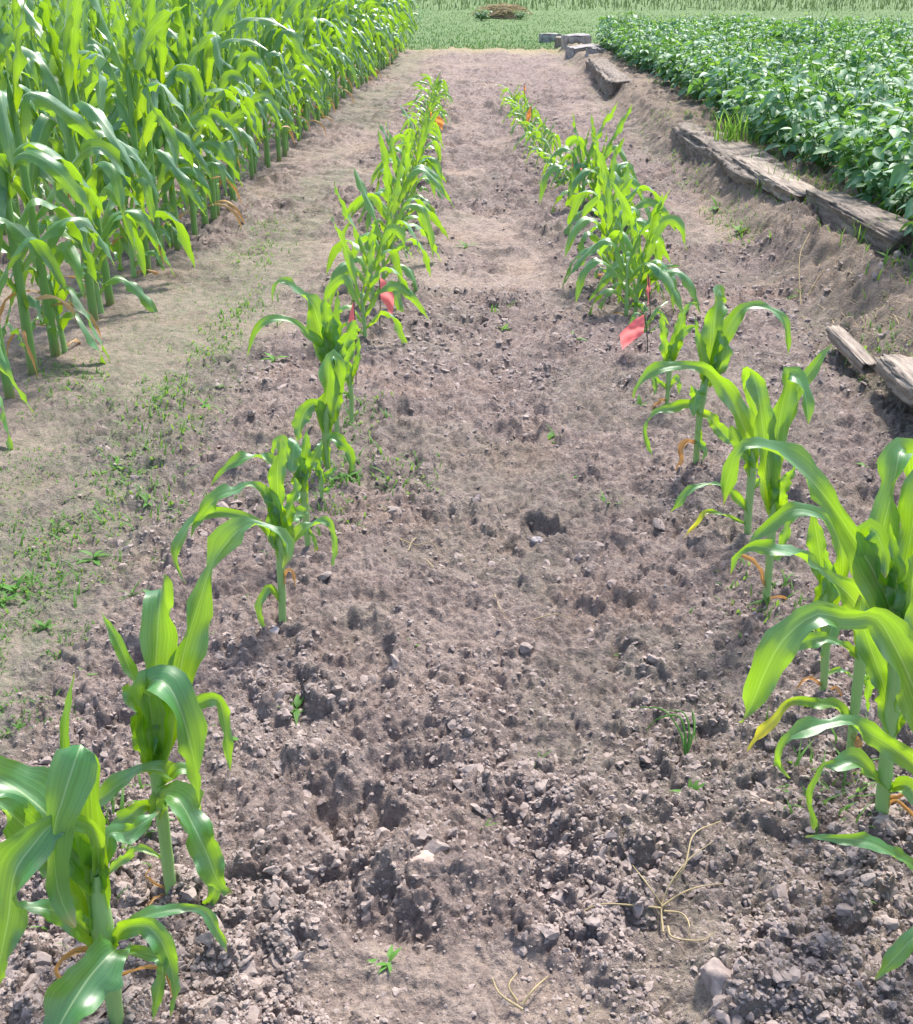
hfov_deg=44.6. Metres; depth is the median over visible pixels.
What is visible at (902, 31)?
bush plant
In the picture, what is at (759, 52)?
bush plant
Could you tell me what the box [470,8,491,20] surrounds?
leafy weed
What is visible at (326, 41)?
corn plant
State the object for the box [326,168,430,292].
corn plant
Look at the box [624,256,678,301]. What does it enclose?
corn plant
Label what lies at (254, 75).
corn plant
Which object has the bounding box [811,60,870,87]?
bush plant
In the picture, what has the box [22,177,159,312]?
corn plant
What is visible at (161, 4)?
corn plant
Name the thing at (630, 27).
bush plant
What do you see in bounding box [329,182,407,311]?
corn plant
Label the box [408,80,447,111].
corn plant
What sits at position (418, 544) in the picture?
root scraps
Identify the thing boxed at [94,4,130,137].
corn plant
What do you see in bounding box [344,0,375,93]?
corn plant
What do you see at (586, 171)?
corn plant
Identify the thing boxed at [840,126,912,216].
bush plant
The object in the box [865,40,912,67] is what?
bush plant
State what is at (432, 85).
corn plant
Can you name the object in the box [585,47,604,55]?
concrete block
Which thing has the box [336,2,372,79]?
corn plant
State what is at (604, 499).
weed
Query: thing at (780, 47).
bush plant
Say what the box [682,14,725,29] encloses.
bush plant
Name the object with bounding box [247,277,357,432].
corn plant
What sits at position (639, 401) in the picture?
weed
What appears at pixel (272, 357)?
weed
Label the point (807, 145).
bush plant
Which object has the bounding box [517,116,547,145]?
corn plant
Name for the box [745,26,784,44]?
bush plant
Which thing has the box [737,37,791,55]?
bush plant
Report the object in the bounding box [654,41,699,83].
bush plant
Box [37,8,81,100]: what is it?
corn plant
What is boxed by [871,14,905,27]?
bush plant
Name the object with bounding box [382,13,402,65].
corn plant
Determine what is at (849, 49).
bush plant
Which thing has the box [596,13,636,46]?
bush plant
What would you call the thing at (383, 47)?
corn plant
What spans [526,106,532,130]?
marker flag
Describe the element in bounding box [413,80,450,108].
corn plant
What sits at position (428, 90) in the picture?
corn plant
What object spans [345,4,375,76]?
corn plant
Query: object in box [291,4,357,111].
corn plant
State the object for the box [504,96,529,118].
corn plant
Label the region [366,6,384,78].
corn plant
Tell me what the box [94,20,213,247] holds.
corn plant
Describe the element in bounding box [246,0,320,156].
corn plant
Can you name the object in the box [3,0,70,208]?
corn plant
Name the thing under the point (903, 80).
bush plant
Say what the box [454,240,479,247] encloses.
weed
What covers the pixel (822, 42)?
bush plant
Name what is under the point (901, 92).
bush plant
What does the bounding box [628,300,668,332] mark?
corn plant
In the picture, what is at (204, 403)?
weed
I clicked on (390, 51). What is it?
corn plant
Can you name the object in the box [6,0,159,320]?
corn plant
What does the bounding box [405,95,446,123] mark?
corn plant
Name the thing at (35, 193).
corn plant
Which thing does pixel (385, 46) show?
corn plant
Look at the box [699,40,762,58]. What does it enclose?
bush plant
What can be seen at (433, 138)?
corn plant
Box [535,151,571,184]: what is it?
corn plant
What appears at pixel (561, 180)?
corn plant
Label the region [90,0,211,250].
corn plant
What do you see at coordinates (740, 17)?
bush plant
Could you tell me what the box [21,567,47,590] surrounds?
weed
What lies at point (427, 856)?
stone
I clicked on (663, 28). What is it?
bush plant
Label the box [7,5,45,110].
corn plant
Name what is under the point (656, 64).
bush plant
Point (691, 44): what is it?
bush plant
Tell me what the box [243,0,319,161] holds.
corn plant
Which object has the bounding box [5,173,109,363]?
corn plant
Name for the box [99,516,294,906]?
corn plant
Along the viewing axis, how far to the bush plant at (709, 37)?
10.92 m
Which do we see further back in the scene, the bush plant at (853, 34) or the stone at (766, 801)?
the bush plant at (853, 34)
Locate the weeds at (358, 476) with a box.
[0,108,912,947]
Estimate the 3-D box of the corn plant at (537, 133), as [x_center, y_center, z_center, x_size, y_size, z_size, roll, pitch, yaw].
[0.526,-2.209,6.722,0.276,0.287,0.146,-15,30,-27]
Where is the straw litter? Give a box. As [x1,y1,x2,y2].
[405,45,551,54]
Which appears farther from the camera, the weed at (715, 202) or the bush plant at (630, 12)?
the bush plant at (630, 12)
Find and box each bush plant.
[595,16,627,42]
[595,16,630,43]
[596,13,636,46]
[596,19,636,53]
[596,22,614,50]
[603,26,648,60]
[608,22,654,50]
[610,24,648,55]
[611,19,648,41]
[615,21,671,65]
[619,6,648,27]
[620,34,674,67]
[620,36,655,67]
[627,13,659,31]
[632,19,655,27]
[634,36,665,73]
[640,18,671,38]
[640,29,691,68]
[644,46,690,73]
[645,26,696,39]
[647,41,691,80]
[651,19,688,38]
[652,24,698,45]
[652,25,680,38]
[653,14,678,24]
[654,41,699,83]
[657,39,725,88]
[660,42,723,88]
[662,25,691,38]
[669,24,707,48]
[670,13,696,28]
[673,56,723,99]
[677,34,717,46]
[678,18,717,34]
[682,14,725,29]
[682,32,727,56]
[682,44,749,98]
[685,34,732,56]
[687,44,767,118]
[689,28,722,41]
[690,14,731,30]
[690,22,752,48]
[690,27,725,41]
[691,52,775,110]
[693,13,720,28]
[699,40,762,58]
[700,44,754,61]
[705,61,766,101]
[706,18,743,35]
[708,76,799,130]
[711,32,760,55]
[712,20,752,37]
[713,14,745,25]
[720,24,755,41]
[723,15,761,27]
[724,82,803,143]
[725,28,764,39]
[725,33,767,52]
[726,43,769,64]
[730,37,770,55]
[731,71,828,151]
[733,13,765,28]
[734,49,791,78]
[734,68,829,118]
[735,44,809,79]
[737,18,763,37]
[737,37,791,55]
[740,38,794,65]
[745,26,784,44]
[746,23,806,46]
[750,70,886,161]
[752,58,785,101]
[754,59,813,95]
[758,34,796,51]
[760,47,803,76]
[761,18,791,26]
[764,51,803,68]
[764,54,856,88]
[765,16,820,37]
[768,39,830,57]
[769,23,808,45]
[769,43,802,54]
[777,37,809,54]
[778,34,809,46]
[781,100,877,169]
[787,59,824,78]
[791,46,850,85]
[793,12,834,36]
[796,25,851,50]
[796,46,843,66]
[797,70,864,96]
[799,40,845,71]
[799,64,869,121]
[803,93,912,197]
[810,38,883,86]
[811,48,912,122]
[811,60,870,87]
[813,28,844,52]
[815,88,912,182]
[817,24,857,45]
[821,28,872,52]
[822,36,873,55]
[823,67,890,89]
[824,25,888,43]
[827,19,887,35]
[828,19,864,28]
[830,16,859,28]
[830,42,867,66]
[831,40,912,83]
[831,76,912,146]
[832,39,866,66]
[834,37,883,55]
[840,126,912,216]
[841,73,895,95]
[841,75,912,138]
[843,34,906,53]
[844,16,888,29]
[845,25,862,40]
[850,23,895,36]
[850,31,902,54]
[853,16,877,26]
[864,17,912,45]
[864,53,912,75]
[865,40,912,65]
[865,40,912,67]
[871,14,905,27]
[871,86,912,133]
[871,95,912,168]
[873,20,909,30]
[873,56,912,87]
[876,18,912,35]
[877,16,897,27]
[877,64,912,97]
[878,127,912,235]
[879,36,912,55]
[882,28,912,46]
[887,157,912,219]
[888,82,912,106]
[889,62,912,81]
[894,67,912,88]
[902,42,912,57]
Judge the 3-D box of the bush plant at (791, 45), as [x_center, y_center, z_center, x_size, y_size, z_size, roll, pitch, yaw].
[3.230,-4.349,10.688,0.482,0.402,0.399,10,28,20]
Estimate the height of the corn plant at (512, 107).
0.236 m
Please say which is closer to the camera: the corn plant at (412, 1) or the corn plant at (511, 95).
the corn plant at (511, 95)
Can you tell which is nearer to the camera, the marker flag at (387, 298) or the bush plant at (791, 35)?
the marker flag at (387, 298)
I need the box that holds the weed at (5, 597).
[0,593,20,606]
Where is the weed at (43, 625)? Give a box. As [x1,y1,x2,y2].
[33,618,57,630]
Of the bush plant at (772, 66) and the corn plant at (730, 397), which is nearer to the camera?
the corn plant at (730, 397)
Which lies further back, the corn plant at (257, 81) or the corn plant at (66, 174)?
the corn plant at (257, 81)
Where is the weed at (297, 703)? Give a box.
[293,694,303,724]
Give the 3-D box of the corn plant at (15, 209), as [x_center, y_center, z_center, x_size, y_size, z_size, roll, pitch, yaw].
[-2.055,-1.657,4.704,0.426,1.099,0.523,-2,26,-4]
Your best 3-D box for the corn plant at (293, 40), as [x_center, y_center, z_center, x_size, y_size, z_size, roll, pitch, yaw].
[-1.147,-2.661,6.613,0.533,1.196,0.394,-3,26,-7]
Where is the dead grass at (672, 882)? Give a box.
[584,821,724,945]
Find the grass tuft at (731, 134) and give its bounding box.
[707,105,758,142]
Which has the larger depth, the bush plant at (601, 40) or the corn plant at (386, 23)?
the bush plant at (601, 40)
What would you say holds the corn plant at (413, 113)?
on the ground at (496, 478)
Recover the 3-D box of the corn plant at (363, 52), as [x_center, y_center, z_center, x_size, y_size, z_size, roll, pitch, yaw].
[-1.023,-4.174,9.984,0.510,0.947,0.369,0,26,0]
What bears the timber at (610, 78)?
on the ground at (496, 478)
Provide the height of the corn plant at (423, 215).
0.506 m
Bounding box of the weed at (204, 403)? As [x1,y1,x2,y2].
[195,396,209,408]
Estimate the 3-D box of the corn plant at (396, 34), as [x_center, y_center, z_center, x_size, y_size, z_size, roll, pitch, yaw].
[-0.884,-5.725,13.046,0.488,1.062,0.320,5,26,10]
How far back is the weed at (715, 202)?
5.57 m
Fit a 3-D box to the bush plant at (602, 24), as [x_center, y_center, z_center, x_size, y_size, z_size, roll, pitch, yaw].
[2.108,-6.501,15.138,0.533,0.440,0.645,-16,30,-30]
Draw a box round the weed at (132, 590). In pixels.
[119,578,143,599]
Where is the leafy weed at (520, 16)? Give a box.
[513,10,528,19]
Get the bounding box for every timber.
[585,58,632,97]
[669,123,797,190]
[731,155,822,201]
[806,189,912,255]
[826,324,875,374]
[874,354,912,406]
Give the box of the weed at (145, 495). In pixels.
[139,492,157,506]
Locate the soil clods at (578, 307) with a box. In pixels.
[6,65,909,394]
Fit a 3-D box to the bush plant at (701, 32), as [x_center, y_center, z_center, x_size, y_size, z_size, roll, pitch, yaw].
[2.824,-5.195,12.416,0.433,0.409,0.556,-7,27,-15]
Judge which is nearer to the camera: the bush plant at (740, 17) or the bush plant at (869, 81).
the bush plant at (869, 81)
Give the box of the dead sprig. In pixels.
[492,972,547,1010]
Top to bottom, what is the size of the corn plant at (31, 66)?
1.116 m
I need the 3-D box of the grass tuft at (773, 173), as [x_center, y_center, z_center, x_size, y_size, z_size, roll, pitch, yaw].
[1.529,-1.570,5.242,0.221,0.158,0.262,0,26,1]
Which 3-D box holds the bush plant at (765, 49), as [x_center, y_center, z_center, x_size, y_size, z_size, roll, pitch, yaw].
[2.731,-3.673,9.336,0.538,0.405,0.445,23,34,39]
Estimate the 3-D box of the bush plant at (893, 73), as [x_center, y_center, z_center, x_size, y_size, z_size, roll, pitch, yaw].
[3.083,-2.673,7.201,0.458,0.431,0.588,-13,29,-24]
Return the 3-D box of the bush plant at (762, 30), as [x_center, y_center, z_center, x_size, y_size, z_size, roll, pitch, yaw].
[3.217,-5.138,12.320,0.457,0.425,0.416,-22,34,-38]
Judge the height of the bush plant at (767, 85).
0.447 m
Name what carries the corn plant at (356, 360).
on the ground at (496, 478)
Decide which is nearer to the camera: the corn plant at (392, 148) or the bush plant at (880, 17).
the corn plant at (392, 148)
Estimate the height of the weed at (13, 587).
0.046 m
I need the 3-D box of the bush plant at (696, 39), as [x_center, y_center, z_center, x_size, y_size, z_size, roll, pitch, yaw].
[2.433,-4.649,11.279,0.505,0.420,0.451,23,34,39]
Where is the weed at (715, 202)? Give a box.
[708,196,718,210]
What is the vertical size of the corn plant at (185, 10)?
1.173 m
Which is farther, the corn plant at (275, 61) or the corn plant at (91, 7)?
the corn plant at (91, 7)
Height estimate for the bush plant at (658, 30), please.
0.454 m
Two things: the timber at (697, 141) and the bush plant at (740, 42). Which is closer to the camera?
the timber at (697, 141)
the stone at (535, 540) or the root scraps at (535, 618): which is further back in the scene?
the stone at (535, 540)
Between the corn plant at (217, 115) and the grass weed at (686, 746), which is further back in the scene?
the corn plant at (217, 115)
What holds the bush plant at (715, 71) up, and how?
on the ground at (496, 478)
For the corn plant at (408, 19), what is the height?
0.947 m
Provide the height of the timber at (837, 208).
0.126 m
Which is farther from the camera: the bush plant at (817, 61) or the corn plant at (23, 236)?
the bush plant at (817, 61)
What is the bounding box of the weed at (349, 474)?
[328,471,360,481]
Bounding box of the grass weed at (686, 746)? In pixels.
[641,707,696,755]
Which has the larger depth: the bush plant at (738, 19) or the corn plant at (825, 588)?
the bush plant at (738, 19)
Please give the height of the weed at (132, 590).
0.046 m
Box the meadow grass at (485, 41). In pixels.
[35,6,912,51]
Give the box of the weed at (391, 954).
[367,945,401,972]
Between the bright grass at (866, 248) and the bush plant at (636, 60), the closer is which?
the bright grass at (866, 248)
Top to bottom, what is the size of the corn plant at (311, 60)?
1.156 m
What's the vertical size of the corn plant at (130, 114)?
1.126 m
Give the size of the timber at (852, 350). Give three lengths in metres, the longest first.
0.375 x 0.054 x 0.037 m
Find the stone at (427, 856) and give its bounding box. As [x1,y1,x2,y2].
[405,850,433,868]
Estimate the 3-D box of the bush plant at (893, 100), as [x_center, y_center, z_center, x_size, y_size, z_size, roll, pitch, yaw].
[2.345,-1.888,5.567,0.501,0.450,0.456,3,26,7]
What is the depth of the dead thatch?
4.67 m
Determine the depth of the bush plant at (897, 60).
7.92 m
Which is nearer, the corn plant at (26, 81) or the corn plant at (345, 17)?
the corn plant at (26, 81)
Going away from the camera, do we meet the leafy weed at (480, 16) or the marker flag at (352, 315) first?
the marker flag at (352, 315)
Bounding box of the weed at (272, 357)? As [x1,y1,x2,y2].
[259,352,287,362]
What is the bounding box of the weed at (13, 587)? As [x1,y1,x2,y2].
[0,573,25,593]
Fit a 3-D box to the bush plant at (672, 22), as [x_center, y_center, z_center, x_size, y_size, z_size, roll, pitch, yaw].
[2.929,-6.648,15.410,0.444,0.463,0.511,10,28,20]
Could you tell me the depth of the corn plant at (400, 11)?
13.84 m
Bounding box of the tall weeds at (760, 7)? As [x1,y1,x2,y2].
[7,0,912,10]
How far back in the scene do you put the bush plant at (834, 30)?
11.84 m
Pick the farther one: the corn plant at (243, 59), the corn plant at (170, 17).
the corn plant at (170, 17)
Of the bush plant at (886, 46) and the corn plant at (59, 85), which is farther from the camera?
the bush plant at (886, 46)
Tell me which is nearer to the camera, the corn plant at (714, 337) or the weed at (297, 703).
the weed at (297, 703)
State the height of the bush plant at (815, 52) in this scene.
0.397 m
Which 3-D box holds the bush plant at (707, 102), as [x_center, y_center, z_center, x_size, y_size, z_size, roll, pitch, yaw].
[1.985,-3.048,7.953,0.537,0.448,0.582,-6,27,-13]
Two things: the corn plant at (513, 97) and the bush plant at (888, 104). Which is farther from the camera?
the corn plant at (513, 97)
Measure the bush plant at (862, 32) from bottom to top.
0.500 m
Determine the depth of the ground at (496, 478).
2.29 m
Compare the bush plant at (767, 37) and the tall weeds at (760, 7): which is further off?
the tall weeds at (760, 7)
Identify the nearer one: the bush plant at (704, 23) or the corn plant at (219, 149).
the corn plant at (219, 149)
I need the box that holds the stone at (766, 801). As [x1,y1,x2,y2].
[759,799,773,805]
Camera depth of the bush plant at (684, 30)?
12.20 m
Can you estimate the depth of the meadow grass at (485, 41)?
23.14 m
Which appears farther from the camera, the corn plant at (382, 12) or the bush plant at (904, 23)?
the bush plant at (904, 23)
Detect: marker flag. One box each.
[348,300,356,384]
[379,278,393,323]
[435,115,443,136]
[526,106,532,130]
[619,315,647,352]
[646,273,650,330]
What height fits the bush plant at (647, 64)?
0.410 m
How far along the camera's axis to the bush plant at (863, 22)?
14.42 m
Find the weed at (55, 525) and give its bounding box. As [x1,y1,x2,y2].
[42,517,69,532]
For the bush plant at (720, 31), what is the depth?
12.62 m
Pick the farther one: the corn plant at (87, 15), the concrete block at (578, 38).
the concrete block at (578, 38)
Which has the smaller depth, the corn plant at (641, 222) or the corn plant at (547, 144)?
the corn plant at (641, 222)
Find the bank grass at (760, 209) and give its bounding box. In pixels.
[569,58,909,364]
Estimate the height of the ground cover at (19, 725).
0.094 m
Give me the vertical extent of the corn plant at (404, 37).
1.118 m
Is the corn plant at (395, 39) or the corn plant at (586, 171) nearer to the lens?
the corn plant at (586, 171)
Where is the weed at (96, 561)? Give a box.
[76,550,107,565]
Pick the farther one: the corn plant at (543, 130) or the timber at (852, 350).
the corn plant at (543, 130)
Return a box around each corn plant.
[0,0,114,377]
[0,0,134,355]
[0,153,68,398]
[0,340,32,448]
[0,674,226,1023]
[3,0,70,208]
[3,70,33,235]
[4,0,88,202]
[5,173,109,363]
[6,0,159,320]
[6,16,82,215]
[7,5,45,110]
[8,0,121,155]
[8,42,59,217]
[11,0,150,305]
[11,44,18,215]
[14,169,37,197]
[21,0,106,197]
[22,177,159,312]
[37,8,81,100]
[41,0,127,171]
[71,0,104,101]
[78,11,134,118]
[79,0,126,117]
[80,0,205,272]
[81,0,156,138]
[86,0,242,250]
[86,109,194,277]
[87,2,94,44]
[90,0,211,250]
[94,0,197,265]
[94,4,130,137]
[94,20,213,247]
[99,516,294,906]
[110,0,169,124]
[129,0,179,128]
[132,0,241,231]
[145,0,253,235]
[151,0,260,202]
[164,0,263,222]
[165,3,210,89]
[166,0,267,215]
[171,438,337,626]
[176,0,287,201]
[189,0,274,177]
[189,30,268,180]
[210,1,290,173]
[211,7,259,181]
[211,427,322,551]
[213,2,281,178]
[231,0,303,167]
[234,0,308,164]
[240,0,257,33]
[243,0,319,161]
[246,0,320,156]
[247,0,259,89]
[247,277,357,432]
[253,0,320,143]
[259,0,315,138]
[268,4,337,141]
[269,13,321,150]
[285,0,324,135]
[285,0,349,125]
[287,0,344,122]
[290,0,334,135]
[290,11,337,125]
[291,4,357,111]
[291,349,355,472]
[309,0,355,118]
[311,4,345,115]
[312,0,355,117]
[313,0,347,98]
[314,458,336,498]
[317,0,364,98]
[323,215,427,343]
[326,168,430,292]
[328,5,360,102]
[329,0,357,108]
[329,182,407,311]
[333,0,369,98]
[333,1,361,101]
[336,1,371,93]
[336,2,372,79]
[336,6,357,96]
[342,142,440,269]
[343,337,360,422]
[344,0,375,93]
[344,131,448,240]
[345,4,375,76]
[349,0,378,86]
[354,0,386,88]
[354,0,393,76]
[357,122,454,233]
[358,0,380,84]
[358,6,391,60]
[359,3,388,83]
[362,6,380,83]
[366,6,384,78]
[369,0,393,76]
[370,0,391,75]
[370,9,389,75]
[370,115,443,198]
[370,123,441,213]
[375,4,396,70]
[376,1,402,69]
[377,2,397,73]
[380,18,392,63]
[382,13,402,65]
[382,19,399,68]
[385,0,399,55]
[386,0,407,65]
[387,0,406,65]
[388,104,443,169]
[389,0,408,63]
[393,0,407,59]
[393,0,410,58]
[393,111,446,183]
[395,0,415,55]
[397,2,413,53]
[399,0,417,51]
[400,106,441,159]
[400,109,441,149]
[402,0,422,51]
[402,92,451,130]
[405,0,412,12]
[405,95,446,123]
[407,108,441,137]
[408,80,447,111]
[411,74,453,102]
[412,92,442,113]
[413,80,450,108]
[419,71,447,99]
[419,74,449,97]
[495,82,527,107]
[498,92,526,112]
[500,88,522,105]
[501,97,536,125]
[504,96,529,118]
[505,107,548,138]
[509,101,541,132]
[512,117,555,154]
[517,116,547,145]
[522,122,560,163]
[524,132,565,170]
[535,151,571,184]
[539,103,641,212]
[543,155,585,188]
[551,128,589,187]
[561,168,671,292]
[563,105,634,206]
[564,137,651,234]
[565,175,644,278]
[569,135,637,216]
[575,191,700,315]
[581,140,675,255]
[582,114,626,194]
[589,193,676,315]
[596,179,686,303]
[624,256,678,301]
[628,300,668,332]
[632,361,759,534]
[643,285,791,469]
[651,301,697,408]
[720,437,912,830]
[730,539,873,751]
[738,596,912,869]
[740,344,831,601]
[748,501,852,696]
[875,927,912,980]
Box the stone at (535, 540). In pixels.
[530,536,541,545]
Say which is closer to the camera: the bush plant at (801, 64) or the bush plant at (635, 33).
the bush plant at (801, 64)
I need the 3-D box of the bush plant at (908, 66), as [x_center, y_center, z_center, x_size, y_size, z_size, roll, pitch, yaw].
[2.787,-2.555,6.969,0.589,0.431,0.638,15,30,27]
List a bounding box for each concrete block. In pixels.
[539,33,561,42]
[554,36,560,48]
[561,33,591,48]
[565,43,602,58]
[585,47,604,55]
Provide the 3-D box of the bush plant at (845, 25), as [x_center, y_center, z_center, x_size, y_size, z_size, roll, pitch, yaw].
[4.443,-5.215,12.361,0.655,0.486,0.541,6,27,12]
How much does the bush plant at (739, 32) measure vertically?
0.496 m
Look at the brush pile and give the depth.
27.40 m
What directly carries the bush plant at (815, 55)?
on the ground at (496, 478)
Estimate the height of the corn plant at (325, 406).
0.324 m
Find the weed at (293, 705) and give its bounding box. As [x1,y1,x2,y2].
[277,696,306,711]
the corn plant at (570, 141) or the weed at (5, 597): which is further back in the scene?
the corn plant at (570, 141)
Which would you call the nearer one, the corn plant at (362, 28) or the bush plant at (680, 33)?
the corn plant at (362, 28)
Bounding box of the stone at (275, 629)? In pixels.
[269,625,279,633]
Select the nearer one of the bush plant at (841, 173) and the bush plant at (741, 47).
the bush plant at (841, 173)
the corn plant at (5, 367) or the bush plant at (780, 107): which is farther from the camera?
the bush plant at (780, 107)
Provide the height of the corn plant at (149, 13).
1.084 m
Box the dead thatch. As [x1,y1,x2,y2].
[564,50,912,433]
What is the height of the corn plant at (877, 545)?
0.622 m
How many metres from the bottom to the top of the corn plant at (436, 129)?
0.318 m
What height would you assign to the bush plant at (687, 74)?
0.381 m
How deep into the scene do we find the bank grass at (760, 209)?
5.33 m
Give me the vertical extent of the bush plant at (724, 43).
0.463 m
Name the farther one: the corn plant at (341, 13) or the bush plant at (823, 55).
the corn plant at (341, 13)
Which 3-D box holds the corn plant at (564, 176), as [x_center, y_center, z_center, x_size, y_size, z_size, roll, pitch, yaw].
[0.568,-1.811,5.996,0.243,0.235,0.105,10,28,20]
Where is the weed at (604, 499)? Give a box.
[596,490,622,503]
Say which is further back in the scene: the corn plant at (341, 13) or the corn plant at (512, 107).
the corn plant at (341, 13)
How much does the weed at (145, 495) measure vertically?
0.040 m
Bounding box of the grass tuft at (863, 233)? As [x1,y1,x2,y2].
[836,211,902,243]
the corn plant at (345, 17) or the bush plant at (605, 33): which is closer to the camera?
the corn plant at (345, 17)
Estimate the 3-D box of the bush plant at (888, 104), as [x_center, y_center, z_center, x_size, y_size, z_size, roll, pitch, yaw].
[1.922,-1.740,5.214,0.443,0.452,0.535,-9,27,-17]
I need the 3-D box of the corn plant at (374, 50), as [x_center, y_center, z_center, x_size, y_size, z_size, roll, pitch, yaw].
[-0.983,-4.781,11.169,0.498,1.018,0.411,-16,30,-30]
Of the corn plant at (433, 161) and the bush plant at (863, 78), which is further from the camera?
the bush plant at (863, 78)
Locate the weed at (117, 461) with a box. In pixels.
[102,457,123,472]
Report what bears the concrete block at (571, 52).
on the ground at (496, 478)
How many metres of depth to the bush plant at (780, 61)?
8.81 m
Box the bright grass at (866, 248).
[664,105,912,300]
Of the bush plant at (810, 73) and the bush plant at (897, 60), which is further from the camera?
the bush plant at (897, 60)
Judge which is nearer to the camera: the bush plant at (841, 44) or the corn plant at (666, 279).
the corn plant at (666, 279)
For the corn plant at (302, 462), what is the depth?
2.18 m
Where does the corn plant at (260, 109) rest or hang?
on the ground at (496, 478)
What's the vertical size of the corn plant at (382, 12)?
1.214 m
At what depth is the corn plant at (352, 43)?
9.52 m
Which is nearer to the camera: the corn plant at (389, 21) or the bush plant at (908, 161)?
the bush plant at (908, 161)
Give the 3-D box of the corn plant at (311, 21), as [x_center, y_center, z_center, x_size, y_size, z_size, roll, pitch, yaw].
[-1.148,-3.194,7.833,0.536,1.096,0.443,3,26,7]
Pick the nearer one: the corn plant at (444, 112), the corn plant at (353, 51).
the corn plant at (444, 112)
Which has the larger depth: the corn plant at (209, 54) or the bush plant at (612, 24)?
the bush plant at (612, 24)
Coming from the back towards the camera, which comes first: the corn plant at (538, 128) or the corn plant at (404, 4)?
the corn plant at (404, 4)
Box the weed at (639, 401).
[634,394,648,405]
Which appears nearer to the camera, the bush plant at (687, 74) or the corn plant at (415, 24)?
the bush plant at (687, 74)
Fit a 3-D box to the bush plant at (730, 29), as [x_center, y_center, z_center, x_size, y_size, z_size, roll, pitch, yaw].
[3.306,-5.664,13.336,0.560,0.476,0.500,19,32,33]
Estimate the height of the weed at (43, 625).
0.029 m
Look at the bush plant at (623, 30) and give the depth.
13.14 m
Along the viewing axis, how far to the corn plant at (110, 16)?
6.27 m
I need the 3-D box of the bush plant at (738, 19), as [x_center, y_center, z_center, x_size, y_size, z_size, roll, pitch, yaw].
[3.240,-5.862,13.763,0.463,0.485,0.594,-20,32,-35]
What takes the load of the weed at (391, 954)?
on the ground at (496, 478)
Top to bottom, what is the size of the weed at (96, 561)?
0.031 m
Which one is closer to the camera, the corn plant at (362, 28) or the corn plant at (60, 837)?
the corn plant at (60, 837)
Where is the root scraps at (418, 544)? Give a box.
[399,537,438,567]
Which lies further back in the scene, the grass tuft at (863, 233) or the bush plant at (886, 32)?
the bush plant at (886, 32)
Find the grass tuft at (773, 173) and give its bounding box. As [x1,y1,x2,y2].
[756,161,798,196]
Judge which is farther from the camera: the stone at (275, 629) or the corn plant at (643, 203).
the corn plant at (643, 203)
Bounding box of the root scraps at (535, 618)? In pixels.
[494,594,570,619]
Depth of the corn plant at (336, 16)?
8.88 m
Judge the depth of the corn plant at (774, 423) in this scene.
1.96 m
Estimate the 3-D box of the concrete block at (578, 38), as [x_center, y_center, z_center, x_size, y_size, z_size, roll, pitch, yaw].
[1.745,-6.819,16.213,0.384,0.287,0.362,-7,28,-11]
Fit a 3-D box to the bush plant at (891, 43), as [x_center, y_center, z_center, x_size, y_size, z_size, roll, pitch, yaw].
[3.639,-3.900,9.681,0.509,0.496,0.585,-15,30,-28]
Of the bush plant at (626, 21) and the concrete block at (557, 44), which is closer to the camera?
the bush plant at (626, 21)
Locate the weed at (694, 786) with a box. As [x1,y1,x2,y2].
[668,779,705,793]
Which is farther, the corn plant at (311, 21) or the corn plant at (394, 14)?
the corn plant at (394, 14)
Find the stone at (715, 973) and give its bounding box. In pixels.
[699,957,733,997]
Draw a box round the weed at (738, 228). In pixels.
[733,224,749,233]
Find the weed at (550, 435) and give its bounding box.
[547,432,555,442]
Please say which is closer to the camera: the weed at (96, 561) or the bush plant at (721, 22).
the weed at (96, 561)
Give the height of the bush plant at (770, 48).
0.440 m
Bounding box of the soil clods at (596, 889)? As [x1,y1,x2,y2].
[0,165,912,1023]
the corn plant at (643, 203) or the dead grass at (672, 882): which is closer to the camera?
the dead grass at (672, 882)
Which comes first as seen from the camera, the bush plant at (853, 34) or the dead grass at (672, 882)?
the dead grass at (672, 882)
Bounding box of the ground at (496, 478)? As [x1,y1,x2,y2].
[0,0,912,1023]
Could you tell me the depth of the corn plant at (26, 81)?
5.22 m
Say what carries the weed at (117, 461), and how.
on the ground at (496, 478)
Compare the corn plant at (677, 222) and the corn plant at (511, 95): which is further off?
the corn plant at (511, 95)
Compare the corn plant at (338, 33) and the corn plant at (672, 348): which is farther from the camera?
the corn plant at (338, 33)
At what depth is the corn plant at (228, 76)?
5.19 m
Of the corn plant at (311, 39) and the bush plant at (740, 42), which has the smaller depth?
the corn plant at (311, 39)
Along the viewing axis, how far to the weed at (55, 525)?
2.40 m
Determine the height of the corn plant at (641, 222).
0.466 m
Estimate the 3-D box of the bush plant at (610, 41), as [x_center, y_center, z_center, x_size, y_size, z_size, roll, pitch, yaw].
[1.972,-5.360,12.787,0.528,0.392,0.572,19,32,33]
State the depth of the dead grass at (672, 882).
1.43 m
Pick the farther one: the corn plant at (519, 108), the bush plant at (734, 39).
the bush plant at (734, 39)
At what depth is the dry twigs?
4.04 m
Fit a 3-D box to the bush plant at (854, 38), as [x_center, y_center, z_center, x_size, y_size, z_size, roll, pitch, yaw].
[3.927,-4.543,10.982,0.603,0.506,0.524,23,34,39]
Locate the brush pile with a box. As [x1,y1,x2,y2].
[469,0,534,18]
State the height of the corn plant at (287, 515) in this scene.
0.385 m
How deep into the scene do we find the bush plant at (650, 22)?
14.75 m
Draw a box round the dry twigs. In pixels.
[799,233,837,303]
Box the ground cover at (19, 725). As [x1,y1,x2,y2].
[0,159,359,738]
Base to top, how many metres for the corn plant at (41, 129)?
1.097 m

